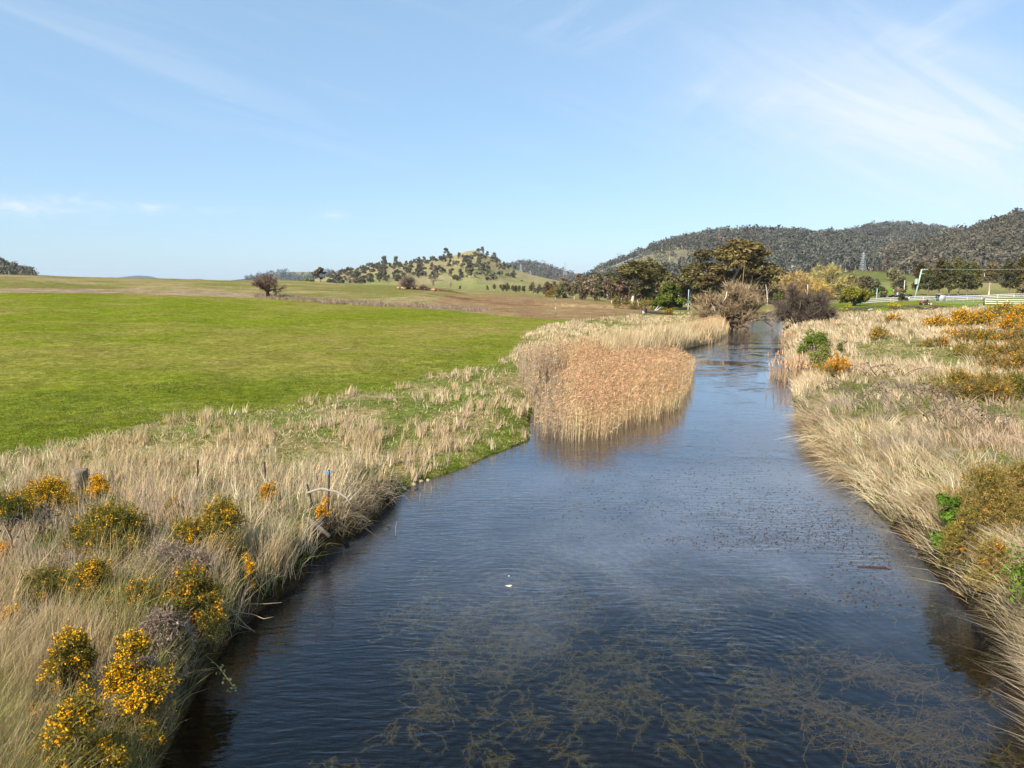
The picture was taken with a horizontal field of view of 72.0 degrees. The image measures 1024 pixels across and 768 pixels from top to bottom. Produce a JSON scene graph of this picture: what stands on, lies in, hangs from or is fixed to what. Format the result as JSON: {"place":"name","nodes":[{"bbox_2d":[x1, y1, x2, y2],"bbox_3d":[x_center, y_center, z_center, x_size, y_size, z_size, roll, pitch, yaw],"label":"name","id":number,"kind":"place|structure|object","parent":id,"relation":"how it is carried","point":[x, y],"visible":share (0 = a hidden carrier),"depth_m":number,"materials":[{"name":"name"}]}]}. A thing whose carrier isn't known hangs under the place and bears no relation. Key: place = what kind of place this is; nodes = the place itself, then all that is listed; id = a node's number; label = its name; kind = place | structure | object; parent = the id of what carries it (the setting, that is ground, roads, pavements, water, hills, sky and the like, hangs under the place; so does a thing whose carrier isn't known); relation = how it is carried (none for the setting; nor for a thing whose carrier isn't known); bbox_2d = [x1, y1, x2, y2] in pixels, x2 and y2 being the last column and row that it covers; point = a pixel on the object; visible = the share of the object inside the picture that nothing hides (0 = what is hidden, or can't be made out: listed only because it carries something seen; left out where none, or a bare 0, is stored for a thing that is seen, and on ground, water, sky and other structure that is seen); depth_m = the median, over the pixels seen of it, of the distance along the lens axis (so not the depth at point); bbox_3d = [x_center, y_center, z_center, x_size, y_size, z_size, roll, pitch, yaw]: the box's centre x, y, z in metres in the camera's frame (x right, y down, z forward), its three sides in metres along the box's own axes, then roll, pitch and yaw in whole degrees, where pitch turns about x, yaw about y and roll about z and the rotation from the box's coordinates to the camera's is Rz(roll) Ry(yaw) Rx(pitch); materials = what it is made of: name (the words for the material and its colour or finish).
{"place":"outdoors","nodes":[
{"label":"outdoors","id":0,"kind":"place"},
{"bbox_2d":[239,272,330,280],"bbox_3d":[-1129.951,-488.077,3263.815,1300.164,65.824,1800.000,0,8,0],"label":"hill","id":1,"kind":"structure","parent":0,"point":[297,273],"depth_m":2924.29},
{"bbox_2d":[244,268,335,280],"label":"forest","id":2,"kind":"object","parent":1,"relation":"on","point":[284,275],"visible":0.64,"depth_m":2870.50,"materials":[{"name":"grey plant"}]},
{"bbox_2d":[314,251,558,289],"bbox_3d":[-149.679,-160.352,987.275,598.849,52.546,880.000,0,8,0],"label":"hill","id":3,"kind":"structure","parent":0,"point":[479,282],"depth_m":716.81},
{"bbox_2d":[0,275,1023,767],"bbox_3d":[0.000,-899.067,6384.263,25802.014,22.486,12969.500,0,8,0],"label":"ground","id":4,"kind":"structure","parent":0,"point":[528,311],"depth_m":57.27,"materials":[{"name":"plant"}]},
{"bbox_2d":[0,489,38,534],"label":"gorse bush","id":5,"kind":"object","parent":4,"relation":"on","point":[11,504],"visible":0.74,"depth_m":19.67,"materials":[{"name":"green plant"}]},
{"bbox_2d":[0,500,72,551],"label":"bramble","id":6,"kind":"object","parent":4,"relation":"on","point":[17,518],"visible":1,"depth_m":17.46,"materials":[{"name":"brown plant"}]},
{"bbox_2d":[11,472,80,521],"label":"gorse bush","id":7,"kind":"object","parent":4,"relation":"on","point":[47,488],"visible":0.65,"depth_m":21.23,"materials":[{"name":"yellow plant"}]},
{"bbox_2d":[4,556,100,615],"bbox_3d":[-10.048,4.431,15.361,2.278,1.513,1.701,7,10,39],"label":"gorse bush","id":8,"kind":"object","parent":4,"relation":"on","point":[46,577],"visible":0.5,"depth_m":14.92,"materials":[{"name":"green plant"}]},
{"bbox_2d":[31,545,90,572],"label":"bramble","id":9,"kind":"object","parent":4,"relation":"on","point":[68,559],"visible":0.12,"depth_m":16.76,"materials":[{"name":"grey plant"}]},
{"bbox_2d":[34,621,101,707],"bbox_3d":[-7.352,4.711,11.713,0.937,1.481,0.693,-3,9,-23],"label":"gorse bush","id":10,"kind":"object","parent":4,"relation":"on","point":[79,652],"visible":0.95,"depth_m":11.61,"materials":[{"name":"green plant"}]},
{"bbox_2d":[63,468,94,495],"bbox_3d":[-14.584,3.331,23.234,1.858,1.045,0.497,-2,8,-12],"label":"wooden stump","id":11,"kind":"object","parent":4,"relation":"on","point":[77,479],"visible":0.66,"depth_m":23.11,"materials":[{"name":"grey wood"}]},
{"bbox_2d":[22,681,143,767],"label":"gorse bush","id":12,"kind":"object","parent":4,"relation":"on","point":[73,716],"visible":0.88,"depth_m":9.67,"materials":[{"name":"yellow plant"}]},
{"bbox_2d":[58,551,129,612],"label":"gorse bush","id":13,"kind":"object","parent":4,"relation":"on","point":[95,568],"visible":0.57,"depth_m":14.94,"materials":[{"name":"green plant"}]},
{"bbox_2d":[84,473,113,503],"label":"gorse bush","id":14,"kind":"object","parent":4,"relation":"on","point":[97,481],"visible":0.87,"depth_m":22.23,"materials":[{"name":"yellow plant"}]},
{"bbox_2d":[52,485,162,565],"bbox_3d":[-10.346,3.639,17.964,2.554,2.066,2.789,-3,9,-20],"label":"gorse bush","id":15,"kind":"object","parent":4,"relation":"on","point":[108,516],"visible":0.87,"depth_m":17.82,"materials":[{"name":"green plant"}]},
{"bbox_2d":[97,574,163,632],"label":"gorse bush","id":16,"kind":"object","parent":4,"relation":"on","point":[137,591],"visible":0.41,"depth_m":14.52,"materials":[{"name":"green plant"}]},
{"bbox_2d":[97,627,183,755],"bbox_3d":[-6.058,4.945,11.376,1.159,2.100,1.080,5,10,33],"label":"gorse bush","id":17,"kind":"object","parent":4,"relation":"on","point":[121,676],"visible":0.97,"depth_m":11.29,"materials":[{"name":"yellow plant"}]},
{"bbox_2d":[102,599,206,682],"bbox_3d":[-6.724,4.910,13.421,1.610,1.893,1.537,0,8,0],"label":"gorse bush","id":18,"kind":"object","parent":4,"relation":"on","point":[157,621],"visible":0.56,"depth_m":13.16,"materials":[{"name":"grey plant"}]},
{"bbox_2d":[131,652,178,737],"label":"gorse bush","id":19,"kind":"object","parent":4,"relation":"on","point":[149,661],"visible":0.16,"depth_m":11.85,"materials":[{"name":"brown plant"}]},
{"bbox_2d":[111,530,216,589],"bbox_3d":[-8.137,4.146,16.632,2.444,1.726,2.095,0,8,0],"label":"bramble","id":20,"kind":"object","parent":4,"relation":"on","point":[181,555],"visible":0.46,"depth_m":16.40,"materials":[{"name":"grey plant"}]},
{"bbox_2d":[152,596,195,682],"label":"gorse bush","id":21,"kind":"object","parent":4,"relation":"on","point":[176,604],"visible":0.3,"depth_m":13.40,"materials":[{"name":"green plant"}]},
{"bbox_2d":[148,512,217,557],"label":"gorse bush","id":22,"kind":"object","parent":4,"relation":"on","point":[184,529],"visible":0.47,"depth_m":17.61,"materials":[{"name":"yellow plant"}]},
{"bbox_2d":[153,555,231,652],"bbox_3d":[-6.558,4.546,14.604,1.616,2.121,1.186,0,8,0],"label":"gorse bush","id":23,"kind":"object","parent":4,"relation":"on","point":[196,597],"visible":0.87,"depth_m":14.46,"materials":[{"name":"yellow plant"}]},
{"bbox_2d":[0,439,408,767],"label":"dry grass","id":24,"kind":"structure","parent":4,"relation":"on","point":[22,650],"depth_m":17.08,"materials":[{"name":"plant"}]},
{"bbox_2d":[190,489,249,567],"bbox_3d":[-7.532,3.660,18.104,1.573,1.992,2.091,-3,8,-19],"label":"gorse bush","id":25,"kind":"object","parent":4,"relation":"on","point":[221,515],"visible":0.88,"depth_m":17.84,"materials":[{"name":"green plant"}]},
{"bbox_2d":[241,552,257,592],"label":"gorse bush","id":26,"kind":"object","parent":4,"relation":"on","point":[250,567],"visible":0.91,"depth_m":17.32,"materials":[{"name":"yellow plant"}]},
{"bbox_2d":[247,272,286,296],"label":"hawthorn tree","id":27,"kind":"object","parent":4,"relation":"on","point":[261,282],"visible":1,"depth_m":183.33,"materials":[{"name":"brown plant"}]},
{"bbox_2d":[259,481,276,504],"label":"gorse bush","id":28,"kind":"object","parent":4,"relation":"on","point":[266,489],"visible":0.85,"depth_m":22.26,"materials":[{"name":"yellow plant"}]},
{"bbox_2d":[0,354,538,516],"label":"dry grass","id":29,"kind":"structure","parent":4,"relation":"on","point":[64,456],"depth_m":31.31,"materials":[{"name":"plant"}]},
{"bbox_2d":[254,292,740,390],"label":"dry grass","id":30,"kind":"structure","parent":4,"relation":"on","point":[618,336],"depth_m":94.23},
{"bbox_2d":[615,279,629,303],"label":"gum tree","id":31,"kind":"object","parent":4,"relation":"on","point":[621,286],"visible":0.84,"depth_m":237.06,"materials":[{"name":"brown plant"}]},
{"bbox_2d":[608,260,663,304],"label":"gum tree","id":32,"kind":"object","parent":4,"relation":"on","point":[643,271],"visible":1,"depth_m":222.49,"materials":[{"name":"green plant"}]},
{"bbox_2d":[644,258,676,291],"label":"gum tree","id":33,"kind":"object","parent":4,"relation":"on","point":[652,263],"visible":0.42,"depth_m":257.20,"materials":[{"name":"green plant"}]},
{"bbox_2d":[650,281,686,309],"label":"wattle tree","id":34,"kind":"object","parent":4,"relation":"on","point":[670,291],"visible":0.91,"depth_m":204.64,"materials":[{"name":"green plant"}]},
{"bbox_2d":[676,263,713,304],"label":"gum tree","id":35,"kind":"object","parent":4,"relation":"on","point":[688,279],"visible":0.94,"depth_m":227.40,"materials":[{"name":"green plant"}]},
{"bbox_2d":[688,262,777,330],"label":"willow tree","id":36,"kind":"object","parent":4,"relation":"on","point":[738,301],"visible":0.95,"depth_m":123.75,"materials":[{"name":"brown plant"}]},
{"bbox_2d":[690,238,785,292],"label":"gum tree","id":37,"kind":"object","parent":4,"relation":"on","point":[734,251],"visible":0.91,"depth_m":225.93,"materials":[{"name":"green plant"}]},
{"bbox_2d":[724,254,779,289],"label":"gum tree","id":38,"kind":"object","parent":4,"relation":"on","point":[753,264],"visible":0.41,"depth_m":229.14,"materials":[{"name":"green plant"}]},
{"bbox_2d":[752,274,789,302],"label":"willow tree","id":39,"kind":"object","parent":4,"relation":"on","point":[770,292],"visible":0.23,"depth_m":245.63,"materials":[{"name":"brown plant"}]},
{"bbox_2d":[757,267,825,300],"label":"willow tree","id":40,"kind":"object","parent":4,"relation":"on","point":[807,279],"visible":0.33,"depth_m":254.04,"materials":[{"name":"yellow plant"}]},
{"bbox_2d":[767,279,833,324],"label":"bare bush","id":41,"kind":"object","parent":4,"relation":"on","point":[783,310],"visible":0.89,"depth_m":118.69,"materials":[{"name":"brown plant"}]},
{"bbox_2d":[795,328,833,353],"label":"shrub","id":42,"kind":"object","parent":4,"relation":"on","point":[817,339],"visible":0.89,"depth_m":67.90,"materials":[{"name":"green plant"}]},
{"bbox_2d":[795,279,836,299],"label":"willow tree","id":43,"kind":"object","parent":4,"relation":"on","point":[822,286],"visible":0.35,"depth_m":250.41,"materials":[{"name":"yellow plant"}]},
{"bbox_2d":[791,284,845,319],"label":"bare bush","id":44,"kind":"object","parent":4,"relation":"on","point":[830,311],"visible":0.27,"depth_m":118.37,"materials":[{"name":"brown plant"}]},
{"bbox_2d":[806,344,834,368],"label":"shrub","id":45,"kind":"object","parent":4,"relation":"on","point":[822,354],"visible":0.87,"depth_m":55.77,"materials":[{"name":"green plant"}]},
{"bbox_2d":[810,351,852,376],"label":"gorse bush","id":46,"kind":"object","parent":4,"relation":"on","point":[832,367],"visible":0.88,"depth_m":51.79,"materials":[{"name":"orange plant"}]},
{"bbox_2d":[805,261,866,299],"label":"willow tree","id":47,"kind":"object","parent":4,"relation":"on","point":[839,283],"visible":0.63,"depth_m":268.69,"materials":[{"name":"yellow plant"}]},
{"bbox_2d":[836,286,871,305],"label":"wattle tree","id":48,"kind":"object","parent":4,"relation":"on","point":[849,294],"visible":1,"depth_m":183.37,"materials":[{"name":"green plant"}]},
{"bbox_2d":[817,381,924,402],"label":"bramble","id":49,"kind":"object","parent":4,"relation":"on","point":[886,392],"visible":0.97,"depth_m":38.11,"materials":[{"name":"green plant"}]},
{"bbox_2d":[862,324,891,339],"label":"gorse bush","id":50,"kind":"object","parent":4,"relation":"on","point":[878,332],"visible":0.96,"depth_m":76.76,"materials":[{"name":"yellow plant"}]},
{"bbox_2d":[843,361,935,377],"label":"bramble","id":51,"kind":"object","parent":4,"relation":"on","point":[886,369],"visible":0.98,"depth_m":46.62,"materials":[{"name":"brown plant"}]},
{"bbox_2d":[774,361,1023,748],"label":"dry grass","id":52,"kind":"structure","parent":4,"relation":"on","point":[823,438],"depth_m":28.61,"materials":[{"name":"plant"}]},
{"bbox_2d":[781,304,1023,396],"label":"dry grass","id":53,"kind":"structure","parent":4,"relation":"on","point":[848,329],"depth_m":73.42,"materials":[{"name":"plant"}]},
{"bbox_2d":[918,264,938,294],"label":"gum tree","id":54,"kind":"object","parent":4,"relation":"on","point":[929,278],"visible":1,"depth_m":332.81,"materials":[{"name":"green plant"}]},
{"bbox_2d":[882,379,983,401],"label":"bramble","id":55,"kind":"object","parent":4,"relation":"on","point":[943,390],"visible":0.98,"depth_m":37.05,"materials":[{"name":"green plant"}]},
{"bbox_2d":[917,335,950,347],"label":"gorse bush","id":56,"kind":"object","parent":4,"relation":"on","point":[929,342],"visible":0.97,"depth_m":66.75,"materials":[{"name":"yellow plant"}]},
{"bbox_2d":[852,294,1023,305],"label":"rail fence","id":57,"kind":"object","parent":4,"relation":"on","point":[890,299],"visible":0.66,"depth_m":208.81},
{"bbox_2d":[934,259,945,293],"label":"gum tree","id":58,"kind":"object","parent":4,"relation":"on","point":[939,265],"visible":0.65,"depth_m":339.40,"materials":[{"name":"green plant"}]},
{"bbox_2d":[922,312,960,327],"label":"gorse bush","id":59,"kind":"object","parent":4,"relation":"on","point":[936,321],"visible":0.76,"depth_m":87.69,"materials":[{"name":"yellow plant"}]},
{"bbox_2d":[927,493,965,554],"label":"shrub","id":60,"kind":"object","parent":4,"relation":"on","point":[948,514],"visible":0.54,"depth_m":19.37,"materials":[{"name":"green plant"}]},
{"bbox_2d":[938,262,957,294],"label":"gum tree","id":61,"kind":"object","parent":4,"relation":"on","point":[949,274],"visible":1,"depth_m":333.62,"materials":[{"name":"green plant"}]},
{"bbox_2d":[928,365,986,400],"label":"gorse bush","id":62,"kind":"object","parent":4,"relation":"on","point":[957,378],"visible":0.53,"depth_m":39.83,"materials":[{"name":"yellow plant"}]},
{"bbox_2d":[899,398,1018,428],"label":"bramble","id":63,"kind":"object","parent":4,"relation":"on","point":[968,406],"visible":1,"depth_m":30.98,"materials":[{"name":"brown plant"}]},
{"bbox_2d":[934,502,985,569],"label":"gorse bush","id":64,"kind":"object","parent":4,"relation":"on","point":[955,533],"visible":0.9,"depth_m":18.36,"materials":[{"name":"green plant"}]},
{"bbox_2d":[939,307,983,325],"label":"gorse bush","id":65,"kind":"object","parent":4,"relation":"on","point":[960,316],"visible":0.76,"depth_m":88.43,"materials":[{"name":"orange plant"}]},
{"bbox_2d":[956,261,977,294],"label":"gum tree","id":66,"kind":"object","parent":4,"relation":"on","point":[966,276],"visible":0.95,"depth_m":334.76,"materials":[{"name":"green plant"}]},
{"bbox_2d":[947,325,991,342],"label":"gorse bush","id":67,"kind":"object","parent":4,"relation":"on","point":[960,335],"visible":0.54,"depth_m":68.05,"materials":[{"name":"yellow plant"}]},
{"bbox_2d":[928,454,1023,536],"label":"gorse bush","id":68,"kind":"object","parent":4,"relation":"on","point":[997,510],"visible":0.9,"depth_m":19.20,"materials":[{"name":"green plant"}]},
{"bbox_2d":[955,308,1002,327],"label":"gorse bush","id":69,"kind":"object","parent":4,"relation":"on","point":[985,317],"visible":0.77,"depth_m":87.51,"materials":[{"name":"orange plant"}]},
{"bbox_2d":[955,336,1009,359],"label":"gorse bush","id":70,"kind":"object","parent":4,"relation":"on","point":[985,347],"visible":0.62,"depth_m":55.52,"materials":[{"name":"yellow plant"}]},
{"bbox_2d":[964,323,1009,344],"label":"gorse bush","id":71,"kind":"object","parent":4,"relation":"on","point":[991,334],"visible":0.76,"depth_m":66.15,"materials":[{"name":"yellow plant"}]},
{"bbox_2d":[954,365,1021,404],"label":"gorse bush","id":72,"kind":"object","parent":4,"relation":"on","point":[996,385],"visible":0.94,"depth_m":38.17,"materials":[{"name":"yellow plant"}]},
{"bbox_2d":[959,532,1023,599],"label":"gorse bush","id":73,"kind":"object","parent":4,"relation":"on","point":[992,550],"visible":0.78,"depth_m":16.75,"materials":[{"name":"yellow plant"}]},
{"bbox_2d":[971,350,1012,370],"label":"gorse bush","id":74,"kind":"object","parent":4,"relation":"on","point":[996,362],"visible":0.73,"depth_m":49.06,"materials":[{"name":"yellow plant"}]},
{"bbox_2d":[982,262,1003,294],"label":"gum tree","id":75,"kind":"object","parent":4,"relation":"on","point":[991,274],"visible":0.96,"depth_m":326.51,"materials":[{"name":"green plant"}]},
{"bbox_2d":[976,301,1023,317],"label":"gorse bush","id":76,"kind":"object","parent":4,"relation":"on","point":[996,308],"visible":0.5,"depth_m":99.35,"materials":[{"name":"orange plant"}]},
{"bbox_2d":[986,337,1023,357],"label":"gorse bush","id":77,"kind":"object","parent":4,"relation":"on","point":[1007,348],"visible":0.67,"depth_m":54.57,"materials":[{"name":"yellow plant"}]},
{"bbox_2d":[992,458,1023,504],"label":"gorse bush","id":78,"kind":"object","parent":4,"relation":"on","point":[1019,468],"visible":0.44,"depth_m":20.73,"materials":[{"name":"yellow plant"}]},
{"bbox_2d":[999,260,1017,293],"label":"gum tree","id":79,"kind":"object","parent":4,"relation":"on","point":[1008,276],"visible":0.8,"depth_m":344.60,"materials":[{"name":"green plant"}]},
{"bbox_2d":[994,312,1023,329],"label":"gorse bush","id":80,"kind":"object","parent":4,"relation":"on","point":[1011,321],"visible":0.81,"depth_m":80.66,"materials":[{"name":"orange plant"}]},
{"bbox_2d":[995,535,1023,602],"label":"shrub","id":81,"kind":"object","parent":4,"relation":"on","point":[1016,571],"visible":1,"depth_m":14.43,"materials":[{"name":"green plant"}]},
{"bbox_2d":[995,323,1023,343],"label":"gorse bush","id":82,"kind":"object","parent":4,"relation":"on","point":[1018,334],"visible":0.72,"depth_m":64.76,"materials":[{"name":"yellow plant"}]},
{"bbox_2d":[999,348,1023,371],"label":"gorse bush","id":83,"kind":"object","parent":4,"relation":"on","point":[1017,359],"visible":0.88,"depth_m":47.54,"materials":[{"name":"yellow plant"}]},
{"bbox_2d":[1000,365,1023,399],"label":"gorse bush","id":84,"kind":"object","parent":4,"relation":"on","point":[1018,378],"visible":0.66,"depth_m":38.73,"materials":[{"name":"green plant"}]},
{"bbox_2d":[1010,256,1023,288],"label":"gum tree","id":85,"kind":"object","parent":4,"relation":"on","point":[1019,280],"visible":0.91,"depth_m":338.81,"materials":[{"name":"green plant"}]},
{"bbox_2d":[0,0,1023,279],"label":"sky","id":86,"kind":"structure","parent":0,"point":[167,139],"materials":[{"name":"blue"}]},
{"bbox_2d":[160,312,1023,767],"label":"water","id":87,"kind":"structure","parent":0,"point":[420,634],"depth_m":16.45,"materials":[{"name":"liquid"}]},
{"bbox_2d":[517,337,697,440],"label":"reeds","id":88,"kind":"object","parent":87,"relation":"in","point":[661,400],"visible":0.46,"depth_m":45.03,"materials":[{"name":"beige plant"}]},
{"bbox_2d":[522,330,695,421],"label":"reed plumes","id":89,"kind":"object","parent":88,"relation":"attached to","point":[651,354],"visible":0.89,"depth_m":49.30,"materials":[{"name":"beige plant"}]},
{"bbox_2d":[688,313,729,344],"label":"reeds","id":90,"kind":"object","parent":87,"relation":"in","point":[722,333],"visible":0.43,"depth_m":105.17,"materials":[{"name":"beige plant"}]},
{"bbox_2d":[508,405,939,614],"bbox_3d":[7.290,3.177,34.623,15.245,0.044,34.634,2,8,13],"label":"floating debris","id":91,"kind":"object","parent":87,"relation":"on","point":[780,532],"visible":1,"depth_m":22.93,"materials":[{"name":"plant"}]},
{"bbox_2d":[765,349,791,380],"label":"bulrush clump","id":92,"kind":"object","parent":87,"relation":"in","point":[779,374],"visible":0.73,"depth_m":59.48,"materials":[{"name":"beige plant"}]},
{"bbox_2d":[781,351,814,383],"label":"bulrush clump","id":93,"kind":"object","parent":87,"relation":"on","point":[805,365],"visible":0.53,"depth_m":57.72,"materials":[{"name":"beige plant"}]},
{"bbox_2d":[588,233,885,287],"bbox_3d":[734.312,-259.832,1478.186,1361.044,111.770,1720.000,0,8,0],"label":"hill","id":94,"kind":"structure","parent":0,"point":[680,252],"depth_m":1028.68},
{"bbox_2d":[581,224,882,285],"bbox_3d":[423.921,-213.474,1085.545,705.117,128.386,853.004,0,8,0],"label":"forest","id":95,"kind":"object","parent":94,"relation":"on","point":[794,260],"visible":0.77,"depth_m":1061.15,"materials":[{"name":"green plant"}]},
{"bbox_2d":[867,228,935,243],"bbox_3d":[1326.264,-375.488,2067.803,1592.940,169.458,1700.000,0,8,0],"label":"hill","id":96,"kind":"structure","parent":0,"point":[909,238],"depth_m":1769.29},
{"bbox_2d":[836,220,966,245],"bbox_3d":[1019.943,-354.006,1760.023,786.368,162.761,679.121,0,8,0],"label":"forest","id":97,"kind":"object","parent":96,"relation":"on","point":[914,231],"visible":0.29,"depth_m":1817.58,"materials":[{"name":"green plant"}]},
{"bbox_2d":[857,224,1017,282],"bbox_3d":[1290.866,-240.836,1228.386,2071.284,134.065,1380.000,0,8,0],"label":"hill","id":98,"kind":"structure","parent":0,"point":[907,275],"depth_m":653.49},
{"bbox_2d":[859,207,1023,275],"bbox_3d":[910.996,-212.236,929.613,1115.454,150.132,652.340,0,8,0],"label":"forest","id":99,"kind":"object","parent":98,"relation":"on","point":[982,244],"visible":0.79,"depth_m":836.20,"materials":[{"name":"green plant"}]},
{"bbox_3d":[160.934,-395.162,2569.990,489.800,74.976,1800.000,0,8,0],"label":"hill","id":100,"kind":"structure","parent":0,"visible":0},
{"bbox_2d":[505,259,577,281],"bbox_3d":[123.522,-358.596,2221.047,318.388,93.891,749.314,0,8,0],"label":"forest","id":101,"kind":"object","parent":100,"relation":"on","point":[555,273],"visible":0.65,"depth_m":2202.66,"materials":[{"name":"green plant"}]},
{"bbox_3d":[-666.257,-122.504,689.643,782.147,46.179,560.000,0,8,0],"label":"hill","id":102,"kind":"structure","parent":0,"visible":0},
{"bbox_2d":[0,257,38,275],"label":"forest","id":103,"kind":"object","parent":102,"relation":"on","point":[10,268],"visible":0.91,"depth_m":500.50,"materials":[{"name":"green plant"}]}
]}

